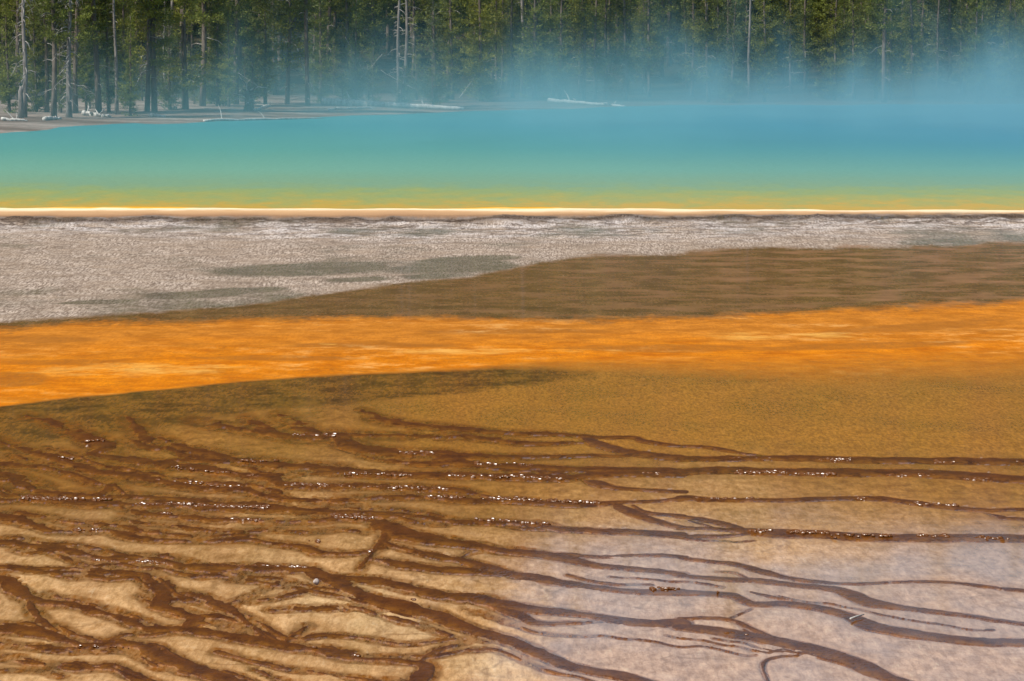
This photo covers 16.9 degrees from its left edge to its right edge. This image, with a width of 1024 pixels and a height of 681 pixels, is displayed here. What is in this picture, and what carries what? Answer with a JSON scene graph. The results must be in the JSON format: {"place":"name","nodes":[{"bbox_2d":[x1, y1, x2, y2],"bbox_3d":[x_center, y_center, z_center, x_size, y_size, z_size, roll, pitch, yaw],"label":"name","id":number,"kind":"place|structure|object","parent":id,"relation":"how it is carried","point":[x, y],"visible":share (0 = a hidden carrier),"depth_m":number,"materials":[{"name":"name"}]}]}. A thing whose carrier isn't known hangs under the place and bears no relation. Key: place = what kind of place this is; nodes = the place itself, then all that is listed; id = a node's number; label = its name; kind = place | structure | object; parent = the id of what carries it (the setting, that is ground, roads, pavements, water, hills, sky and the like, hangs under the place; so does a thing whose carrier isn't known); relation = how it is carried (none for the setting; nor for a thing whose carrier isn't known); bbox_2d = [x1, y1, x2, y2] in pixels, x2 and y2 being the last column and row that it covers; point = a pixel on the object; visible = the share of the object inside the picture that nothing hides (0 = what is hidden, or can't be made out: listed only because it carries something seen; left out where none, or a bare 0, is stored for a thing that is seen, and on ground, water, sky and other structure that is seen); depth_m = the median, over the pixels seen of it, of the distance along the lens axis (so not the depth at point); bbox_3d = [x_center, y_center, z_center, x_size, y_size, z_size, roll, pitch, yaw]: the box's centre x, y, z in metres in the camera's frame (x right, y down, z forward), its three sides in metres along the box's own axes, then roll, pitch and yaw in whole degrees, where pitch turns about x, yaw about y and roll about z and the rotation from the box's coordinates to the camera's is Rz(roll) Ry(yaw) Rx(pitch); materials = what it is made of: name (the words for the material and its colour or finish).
{"place":"outdoors","nodes":[
{"label":"outdoors","id":0,"kind":"place"},
{"bbox_2d":[0,364,1023,680],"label":"terraced mat","id":1,"kind":"object","parent":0,"point":[942,412],"visible":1,"depth_m":21.58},
{"bbox_2d":[0,409,1023,680],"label":"runoff channels","id":2,"kind":"object","parent":1,"relation":"on","point":[162,601],"visible":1,"depth_m":20.45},
{"bbox_2d":[20,432,1021,656],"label":"water ripples","id":3,"kind":"object","parent":2,"relation":"on","point":[357,516],"visible":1,"depth_m":22.61,"materials":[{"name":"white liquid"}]},
{"bbox_2d":[0,300,1023,406],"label":"orange mat","id":4,"kind":"object","parent":1,"relation":"on","point":[42,363],"visible":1,"depth_m":33.95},
{"bbox_2d":[0,104,1023,209],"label":"water","id":5,"kind":"structure","parent":0,"point":[893,157],"depth_m":83.80,"materials":[{"name":"blue liquid"}]},
{"bbox_2d":[0,213,1023,321],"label":"sinter flat","id":6,"kind":"structure","parent":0,"point":[57,267],"depth_m":50.40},
{"bbox_2d":[0,242,1023,327],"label":"runoff flat","id":7,"kind":"structure","parent":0,"point":[719,282],"depth_m":41.77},
{"bbox_2d":[0,0,1023,132],"bbox_3d":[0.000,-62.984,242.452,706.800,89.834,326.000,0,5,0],"label":"hillside","id":8,"kind":"structure","parent":0,"point":[666,90],"depth_m":167.36,"materials":[{"name":"green plant"}]},
{"bbox_2d":[0,0,22,112],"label":"young pine","id":9,"kind":"object","parent":8,"relation":"on","point":[7,88],"visible":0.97,"depth_m":126.81,"materials":[{"name":"green plant"}]},
{"bbox_2d":[0,0,38,99],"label":"pine tree","id":10,"kind":"object","parent":8,"relation":"on","point":[16,57],"visible":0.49,"depth_m":145.48,"materials":[{"name":"green plant"}]},
{"bbox_2d":[10,0,41,116],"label":"dead pine","id":11,"kind":"object","parent":8,"relation":"on","point":[24,63],"visible":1,"depth_m":122.66,"materials":[{"name":"grey wood"}]},
{"bbox_2d":[21,0,51,111],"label":"young pine","id":12,"kind":"object","parent":8,"relation":"on","point":[39,102],"visible":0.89,"depth_m":128.99,"materials":[{"name":"green plant"}]},
{"bbox_2d":[21,0,61,94],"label":"young pine","id":13,"kind":"object","parent":8,"relation":"on","point":[42,56],"visible":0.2,"depth_m":149.25,"materials":[{"name":"green plant"}]},
{"bbox_2d":[21,0,67,111],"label":"pine tree","id":14,"kind":"object","parent":8,"relation":"on","point":[46,103],"visible":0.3,"depth_m":128.95,"materials":[{"name":"green plant"}]},
{"bbox_2d":[28,0,79,116],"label":"pine tree","id":15,"kind":"object","parent":8,"relation":"on","point":[54,19],"visible":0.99,"depth_m":124.17,"materials":[{"name":"green plant"}]},
{"bbox_2d":[50,21,65,112],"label":"young pine","id":16,"kind":"object","parent":8,"relation":"on","point":[59,78],"visible":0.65,"depth_m":128.82,"materials":[{"name":"green plant"}]},
{"bbox_2d":[36,0,102,112],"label":"pine tree","id":17,"kind":"object","parent":8,"relation":"on","point":[82,15],"visible":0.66,"depth_m":128.26,"materials":[{"name":"green plant"}]},
{"bbox_2d":[51,0,91,117],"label":"dead pine","id":18,"kind":"object","parent":8,"relation":"on","point":[69,100],"visible":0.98,"depth_m":124.18,"materials":[{"name":"grey wood"}]},
{"bbox_2d":[72,1,94,110],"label":"young pine","id":19,"kind":"object","parent":8,"relation":"on","point":[86,70],"visible":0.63,"depth_m":131.27,"materials":[{"name":"green plant"}]},
{"bbox_2d":[62,0,129,112],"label":"pine tree","id":20,"kind":"object","parent":8,"relation":"on","point":[97,25],"visible":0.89,"depth_m":129.77,"materials":[{"name":"green plant"}]},
{"bbox_2d":[89,0,121,111],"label":"pine tree","id":21,"kind":"object","parent":8,"relation":"on","point":[109,92],"visible":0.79,"depth_m":130.84,"materials":[{"name":"green plant"}]},
{"bbox_2d":[90,0,139,95],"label":"young pine","id":22,"kind":"object","parent":8,"relation":"on","point":[119,11],"visible":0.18,"depth_m":154.96,"materials":[{"name":"green plant"}]},
{"bbox_2d":[109,0,123,114],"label":"dead pine","id":23,"kind":"object","parent":8,"relation":"on","point":[116,72],"visible":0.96,"depth_m":128.75,"materials":[{"name":"grey wood"}]},
{"bbox_2d":[102,0,145,96],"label":"young pine","id":24,"kind":"object","parent":8,"relation":"on","point":[121,57],"visible":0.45,"depth_m":152.60,"materials":[{"name":"green plant"}]},
{"bbox_2d":[114,13,143,115],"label":"young pine","id":25,"kind":"object","parent":8,"relation":"on","point":[129,95],"visible":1,"depth_m":127.70,"materials":[{"name":"green plant"}]},
{"bbox_2d":[117,0,184,111],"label":"pine tree","id":26,"kind":"object","parent":8,"relation":"on","point":[153,12],"visible":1,"depth_m":131.79,"materials":[{"name":"green plant"}]},
{"bbox_2d":[130,0,171,111],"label":"pine tree","id":27,"kind":"object","parent":8,"relation":"on","point":[147,88],"visible":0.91,"depth_m":131.96,"materials":[{"name":"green plant"}]},
{"bbox_2d":[157,7,183,109],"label":"young pine","id":28,"kind":"object","parent":8,"relation":"on","point":[166,94],"visible":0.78,"depth_m":134.07,"materials":[{"name":"green plant"}]},
{"bbox_2d":[159,0,218,108],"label":"pine tree","id":29,"kind":"object","parent":8,"relation":"on","point":[186,85],"visible":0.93,"depth_m":134.46,"materials":[{"name":"green plant"}]},
{"bbox_2d":[175,0,227,105],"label":"pine tree","id":30,"kind":"object","parent":8,"relation":"on","point":[203,16],"visible":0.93,"depth_m":138.45,"materials":[{"name":"green plant"}]},
{"bbox_2d":[196,0,237,105],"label":"pine tree","id":31,"kind":"object","parent":8,"relation":"on","point":[213,94],"visible":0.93,"depth_m":139.29,"materials":[{"name":"green plant"}]},
{"bbox_2d":[218,0,242,106],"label":"young pine","id":32,"kind":"object","parent":8,"relation":"on","point":[226,78],"visible":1,"depth_m":138.48,"materials":[{"name":"green plant"}]},
{"bbox_2d":[208,0,267,104],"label":"pine tree","id":33,"kind":"object","parent":8,"relation":"on","point":[238,34],"visible":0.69,"depth_m":141.51,"materials":[{"name":"green plant"}]},
{"bbox_2d":[239,27,266,103],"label":"young pine","id":34,"kind":"object","parent":8,"relation":"on","point":[252,70],"visible":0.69,"depth_m":142.45,"materials":[{"name":"green plant"}]},
{"bbox_2d":[239,0,282,89],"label":"young pine","id":35,"kind":"object","parent":8,"relation":"on","point":[258,39],"visible":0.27,"depth_m":163.96,"materials":[{"name":"green plant"}]},
{"bbox_2d":[248,0,279,103],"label":"pine tree","id":36,"kind":"object","parent":8,"relation":"on","point":[264,52],"visible":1,"depth_m":142.87,"materials":[{"name":"green plant"}]},
{"bbox_2d":[256,0,295,94],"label":"young pine","id":37,"kind":"object","parent":8,"relation":"on","point":[276,71],"visible":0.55,"depth_m":158.98,"materials":[{"name":"green plant"}]},
{"bbox_2d":[257,0,323,104],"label":"pine tree","id":38,"kind":"object","parent":8,"relation":"on","point":[283,21],"visible":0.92,"depth_m":142.08,"materials":[{"name":"green plant"}]},
{"bbox_2d":[288,0,325,105],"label":"pine tree","id":39,"kind":"object","parent":8,"relation":"on","point":[306,7],"visible":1,"depth_m":140.38,"materials":[{"name":"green plant"}]},
{"bbox_2d":[309,0,334,98],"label":"pine tree","id":40,"kind":"object","parent":8,"relation":"on","point":[320,57],"visible":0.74,"depth_m":148.30,"materials":[{"name":"green plant"}]},
{"bbox_2d":[313,0,360,44],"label":"young pine","id":41,"kind":"object","parent":8,"relation":"on","point":[335,30],"visible":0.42,"depth_m":179.53,"materials":[{"name":"green plant"}]},
{"bbox_2d":[325,0,366,74],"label":"pine tree","id":42,"kind":"object","parent":8,"relation":"on","point":[346,10],"visible":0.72,"depth_m":172.99,"materials":[{"name":"green plant"}]},
{"bbox_2d":[340,0,370,99],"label":"young pine","id":43,"kind":"object","parent":8,"relation":"on","point":[359,81],"visible":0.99,"depth_m":143.31,"materials":[{"name":"green plant"}]},
{"bbox_2d":[348,0,394,68],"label":"young pine","id":44,"kind":"object","parent":8,"relation":"on","point":[377,25],"visible":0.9,"depth_m":175.18,"materials":[{"name":"green plant"}]},
{"bbox_2d":[321,91,463,109],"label":"fallen log","id":45,"kind":"object","parent":8,"relation":"on","point":[338,101],"visible":0.97,"depth_m":142.46,"materials":[{"name":"white wood"}]},
{"bbox_2d":[374,0,410,62],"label":"pine tree","id":46,"kind":"object","parent":8,"relation":"on","point":[394,12],"visible":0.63,"depth_m":177.02,"materials":[{"name":"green plant"}]},
{"bbox_2d":[388,0,407,101],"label":"dead pine","id":47,"kind":"object","parent":8,"relation":"on","point":[398,46],"visible":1,"depth_m":147.32,"materials":[{"name":"grey wood"}]},
{"bbox_2d":[389,0,430,78],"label":"pine tree","id":48,"kind":"object","parent":8,"relation":"on","point":[414,16],"visible":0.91,"depth_m":172.49,"materials":[{"name":"green plant"}]},
{"bbox_2d":[413,0,454,102],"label":"young pine","id":49,"kind":"object","parent":8,"relation":"on","point":[433,47],"visible":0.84,"depth_m":151.93,"materials":[{"name":"green plant"}]},
{"bbox_2d":[436,0,464,99],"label":"young pine","id":50,"kind":"object","parent":8,"relation":"on","point":[451,46],"visible":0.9,"depth_m":155.46,"materials":[{"name":"green plant"}]},
{"bbox_2d":[428,0,473,98],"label":"pine tree","id":51,"kind":"object","parent":8,"relation":"on","point":[461,29],"visible":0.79,"depth_m":156.63,"materials":[{"name":"green plant"}]},
{"bbox_2d":[454,0,508,100],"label":"young pine","id":52,"kind":"object","parent":8,"relation":"on","point":[484,84],"visible":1,"depth_m":154.35,"materials":[{"name":"green plant"}]},
{"bbox_2d":[484,0,509,94],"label":"slim pine","id":53,"kind":"object","parent":8,"relation":"on","point":[497,21],"visible":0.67,"depth_m":162.37,"materials":[{"name":"green plant"}]},
{"bbox_2d":[490,0,514,88],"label":"slim pine","id":54,"kind":"object","parent":8,"relation":"on","point":[502,57],"visible":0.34,"depth_m":168.61,"materials":[{"name":"green plant"}]},
{"bbox_2d":[495,0,525,96],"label":"slim pine","id":55,"kind":"object","parent":8,"relation":"on","point":[512,28],"visible":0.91,"depth_m":159.17,"materials":[{"name":"green plant"}]},
{"bbox_2d":[7,0,1021,51],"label":"distant forest","id":56,"kind":"object","parent":8,"relation":"on","point":[810,29],"visible":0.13,"depth_m":183.83,"materials":[{"name":"green plant"}]},
{"bbox_2d":[511,0,554,99],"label":"young pine","id":57,"kind":"object","parent":8,"relation":"on","point":[528,64],"visible":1,"depth_m":157.05,"materials":[{"name":"green plant"}]},
{"bbox_2d":[515,0,558,85],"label":"young pine","id":58,"kind":"object","parent":8,"relation":"on","point":[543,25],"visible":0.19,"depth_m":159.63,"materials":[{"name":"green plant"}]},
{"bbox_2d":[529,0,576,95],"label":"young pine","id":59,"kind":"object","parent":8,"relation":"on","point":[552,11],"visible":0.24,"depth_m":163.52,"materials":[{"name":"green plant"}]},
{"bbox_2d":[537,0,579,99],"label":"young pine","id":60,"kind":"object","parent":8,"relation":"on","point":[558,74],"visible":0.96,"depth_m":155.90,"materials":[{"name":"green plant"}]},
{"bbox_2d":[565,1,598,92],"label":"slim pine","id":61,"kind":"object","parent":8,"relation":"on","point":[579,68],"visible":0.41,"depth_m":167.07,"materials":[{"name":"green plant"}]},
{"bbox_2d":[566,0,598,99],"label":"slim pine","id":62,"kind":"object","parent":8,"relation":"on","point":[585,8],"visible":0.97,"depth_m":158.49,"materials":[{"name":"green plant"}]},
{"bbox_2d":[582,0,611,98],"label":"slim pine","id":63,"kind":"object","parent":8,"relation":"on","point":[595,62],"visible":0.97,"depth_m":159.44,"materials":[{"name":"green plant"}]},
{"bbox_2d":[593,0,620,98],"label":"slim pine","id":64,"kind":"object","parent":8,"relation":"on","point":[606,76],"visible":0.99,"depth_m":160.22,"materials":[{"name":"green plant"}]},
{"bbox_2d":[607,0,644,100],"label":"slim pine","id":65,"kind":"object","parent":8,"relation":"on","point":[628,57],"visible":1,"depth_m":159.53,"materials":[{"name":"green plant"}]},
{"bbox_2d":[612,0,646,89],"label":"young pine","id":66,"kind":"object","parent":8,"relation":"on","point":[629,35],"visible":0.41,"depth_m":168.65,"materials":[{"name":"green plant"}]},
{"bbox_2d":[629,0,656,93],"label":"slim pine","id":67,"kind":"object","parent":8,"relation":"on","point":[640,33],"visible":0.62,"depth_m":166.51,"materials":[{"name":"green plant"}]},
{"bbox_2d":[632,0,665,96],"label":"slim pine","id":68,"kind":"object","parent":8,"relation":"on","point":[649,57],"visible":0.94,"depth_m":163.57,"materials":[{"name":"green plant"}]},
{"bbox_2d":[651,0,680,77],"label":"slim pine","id":69,"kind":"object","parent":8,"relation":"on","point":[662,35],"visible":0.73,"depth_m":173.69,"materials":[{"name":"green plant"}]},
{"bbox_2d":[654,0,689,65],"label":"pine tree","id":70,"kind":"object","parent":8,"relation":"on","point":[671,11],"visible":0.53,"depth_m":179.67,"materials":[{"name":"green plant"}]},
{"bbox_2d":[674,0,696,88],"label":"slim pine","id":71,"kind":"object","parent":8,"relation":"on","point":[684,15],"visible":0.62,"depth_m":170.06,"materials":[{"name":"green plant"}]},
{"bbox_2d":[678,0,703,96],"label":"slim pine","id":72,"kind":"object","parent":8,"relation":"on","point":[690,74],"visible":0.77,"depth_m":166.03,"materials":[{"name":"green plant"}]},
{"bbox_2d":[691,0,722,101],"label":"slim pine","id":73,"kind":"object","parent":8,"relation":"on","point":[704,29],"visible":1,"depth_m":158.87,"materials":[{"name":"green plant"}]},
{"bbox_2d":[703,0,731,95],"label":"slim pine","id":74,"kind":"object","parent":8,"relation":"on","point":[718,62],"visible":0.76,"depth_m":166.56,"materials":[{"name":"green plant"}]},
{"bbox_2d":[713,0,740,78],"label":"slim pine","id":75,"kind":"object","parent":8,"relation":"on","point":[727,13],"visible":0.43,"depth_m":173.81,"materials":[{"name":"green plant"}]},
{"bbox_2d":[711,0,751,102],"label":"young pine","id":76,"kind":"object","parent":8,"relation":"on","point":[728,82],"visible":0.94,"depth_m":157.96,"materials":[{"name":"green plant"}]},
{"bbox_2d":[735,0,755,76],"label":"slim pine","id":77,"kind":"object","parent":8,"relation":"on","point":[745,35],"visible":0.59,"depth_m":175.43,"materials":[{"name":"green plant"}]},
{"bbox_2d":[748,0,777,101],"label":"young pine","id":78,"kind":"object","parent":8,"relation":"on","point":[759,65],"visible":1,"depth_m":158.66,"materials":[{"name":"green plant"}]},
{"bbox_2d":[741,0,787,84],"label":"young pine","id":79,"kind":"object","parent":8,"relation":"on","point":[772,9],"visible":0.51,"depth_m":171.80,"materials":[{"name":"green plant"}]},
{"bbox_2d":[769,0,801,83],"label":"young pine","id":80,"kind":"object","parent":8,"relation":"on","point":[781,69],"visible":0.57,"depth_m":173.03,"materials":[{"name":"green plant"}]},
{"bbox_2d":[777,0,805,92],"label":"slim pine","id":81,"kind":"object","parent":8,"relation":"on","point":[791,18],"visible":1,"depth_m":168.38,"materials":[{"name":"green plant"}]},
{"bbox_2d":[787,0,820,81],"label":"young pine","id":82,"kind":"object","parent":8,"relation":"on","point":[801,79],"visible":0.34,"depth_m":174.09,"materials":[{"name":"green plant"}]},
{"bbox_2d":[793,0,820,88],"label":"slim pine","id":83,"kind":"object","parent":8,"relation":"on","point":[806,58],"visible":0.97,"depth_m":170.15,"materials":[{"name":"green plant"}]},
{"bbox_2d":[813,0,856,99],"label":"young pine","id":84,"kind":"object","parent":8,"relation":"on","point":[833,74],"visible":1,"depth_m":161.01,"materials":[{"name":"green plant"}]},
{"bbox_2d":[837,0,867,98],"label":"slim pine","id":85,"kind":"object","parent":8,"relation":"on","point":[852,35],"visible":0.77,"depth_m":163.53,"materials":[{"name":"green plant"}]},
{"bbox_2d":[848,0,886,77],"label":"young pine","id":86,"kind":"object","parent":8,"relation":"on","point":[863,40],"visible":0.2,"depth_m":175.41,"materials":[{"name":"green plant"}]},
{"bbox_2d":[855,0,888,98],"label":"young pine","id":87,"kind":"object","parent":8,"relation":"on","point":[871,38],"visible":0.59,"depth_m":164.47,"materials":[{"name":"green plant"}]},
{"bbox_2d":[859,0,906,102],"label":"pine tree","id":88,"kind":"object","parent":8,"relation":"on","point":[878,23],"visible":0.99,"depth_m":158.82,"materials":[{"name":"green plant"}]},
{"bbox_2d":[869,0,908,99],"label":"young pine","id":89,"kind":"object","parent":8,"relation":"on","point":[891,55],"visible":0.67,"depth_m":162.15,"materials":[{"name":"green plant"}]},
{"bbox_2d":[898,0,930,97],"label":"slim pine","id":90,"kind":"object","parent":8,"relation":"on","point":[912,42],"visible":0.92,"depth_m":164.51,"materials":[{"name":"green plant"}]},
{"bbox_2d":[904,0,939,68],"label":"young pine","id":91,"kind":"object","parent":8,"relation":"on","point":[922,62],"visible":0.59,"depth_m":178.87,"materials":[{"name":"green plant"}]},
{"bbox_2d":[925,0,950,87],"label":"slim pine","id":92,"kind":"object","parent":8,"relation":"on","point":[937,70],"visible":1,"depth_m":171.07,"materials":[{"name":"green plant"}]},
{"bbox_2d":[927,0,970,83],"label":"pine tree","id":93,"kind":"object","parent":8,"relation":"on","point":[949,33],"visible":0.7,"depth_m":172.72,"materials":[{"name":"green plant"}]},
{"bbox_2d":[948,0,969,89],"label":"slim pine","id":94,"kind":"object","parent":8,"relation":"on","point":[956,75],"visible":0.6,"depth_m":169.69,"materials":[{"name":"green plant"}]},
{"bbox_2d":[950,0,978,96],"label":"slim pine","id":95,"kind":"object","parent":8,"relation":"on","point":[965,29],"visible":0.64,"depth_m":166.29,"materials":[{"name":"green plant"}]},
{"bbox_2d":[959,0,996,102],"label":"young pine","id":96,"kind":"object","parent":8,"relation":"on","point":[975,57],"visible":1,"depth_m":157.93,"materials":[{"name":"green plant"}]},
{"bbox_2d":[969,0,997,100],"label":"slim pine","id":97,"kind":"object","parent":8,"relation":"on","point":[985,71],"visible":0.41,"depth_m":161.66,"materials":[{"name":"green plant"}]},
{"bbox_2d":[973,0,1002,85],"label":"slim pine","id":98,"kind":"object","parent":8,"relation":"on","point":[990,15],"visible":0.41,"depth_m":171.63,"materials":[{"name":"green plant"}]},
{"bbox_2d":[988,0,1023,97],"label":"young pine","id":99,"kind":"object","parent":8,"relation":"on","point":[1008,87],"visible":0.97,"depth_m":165.74,"materials":[{"name":"green plant"}]},
{"bbox_2d":[996,0,1023,95],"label":"young pine","id":100,"kind":"object","parent":8,"relation":"on","point":[1020,90],"visible":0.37,"depth_m":167.37,"materials":[{"name":"green plant"}]},
{"bbox_2d":[0,207,1023,218],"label":"pool rim","id":101,"kind":"object","parent":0,"point":[182,212],"visible":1,"depth_m":58.39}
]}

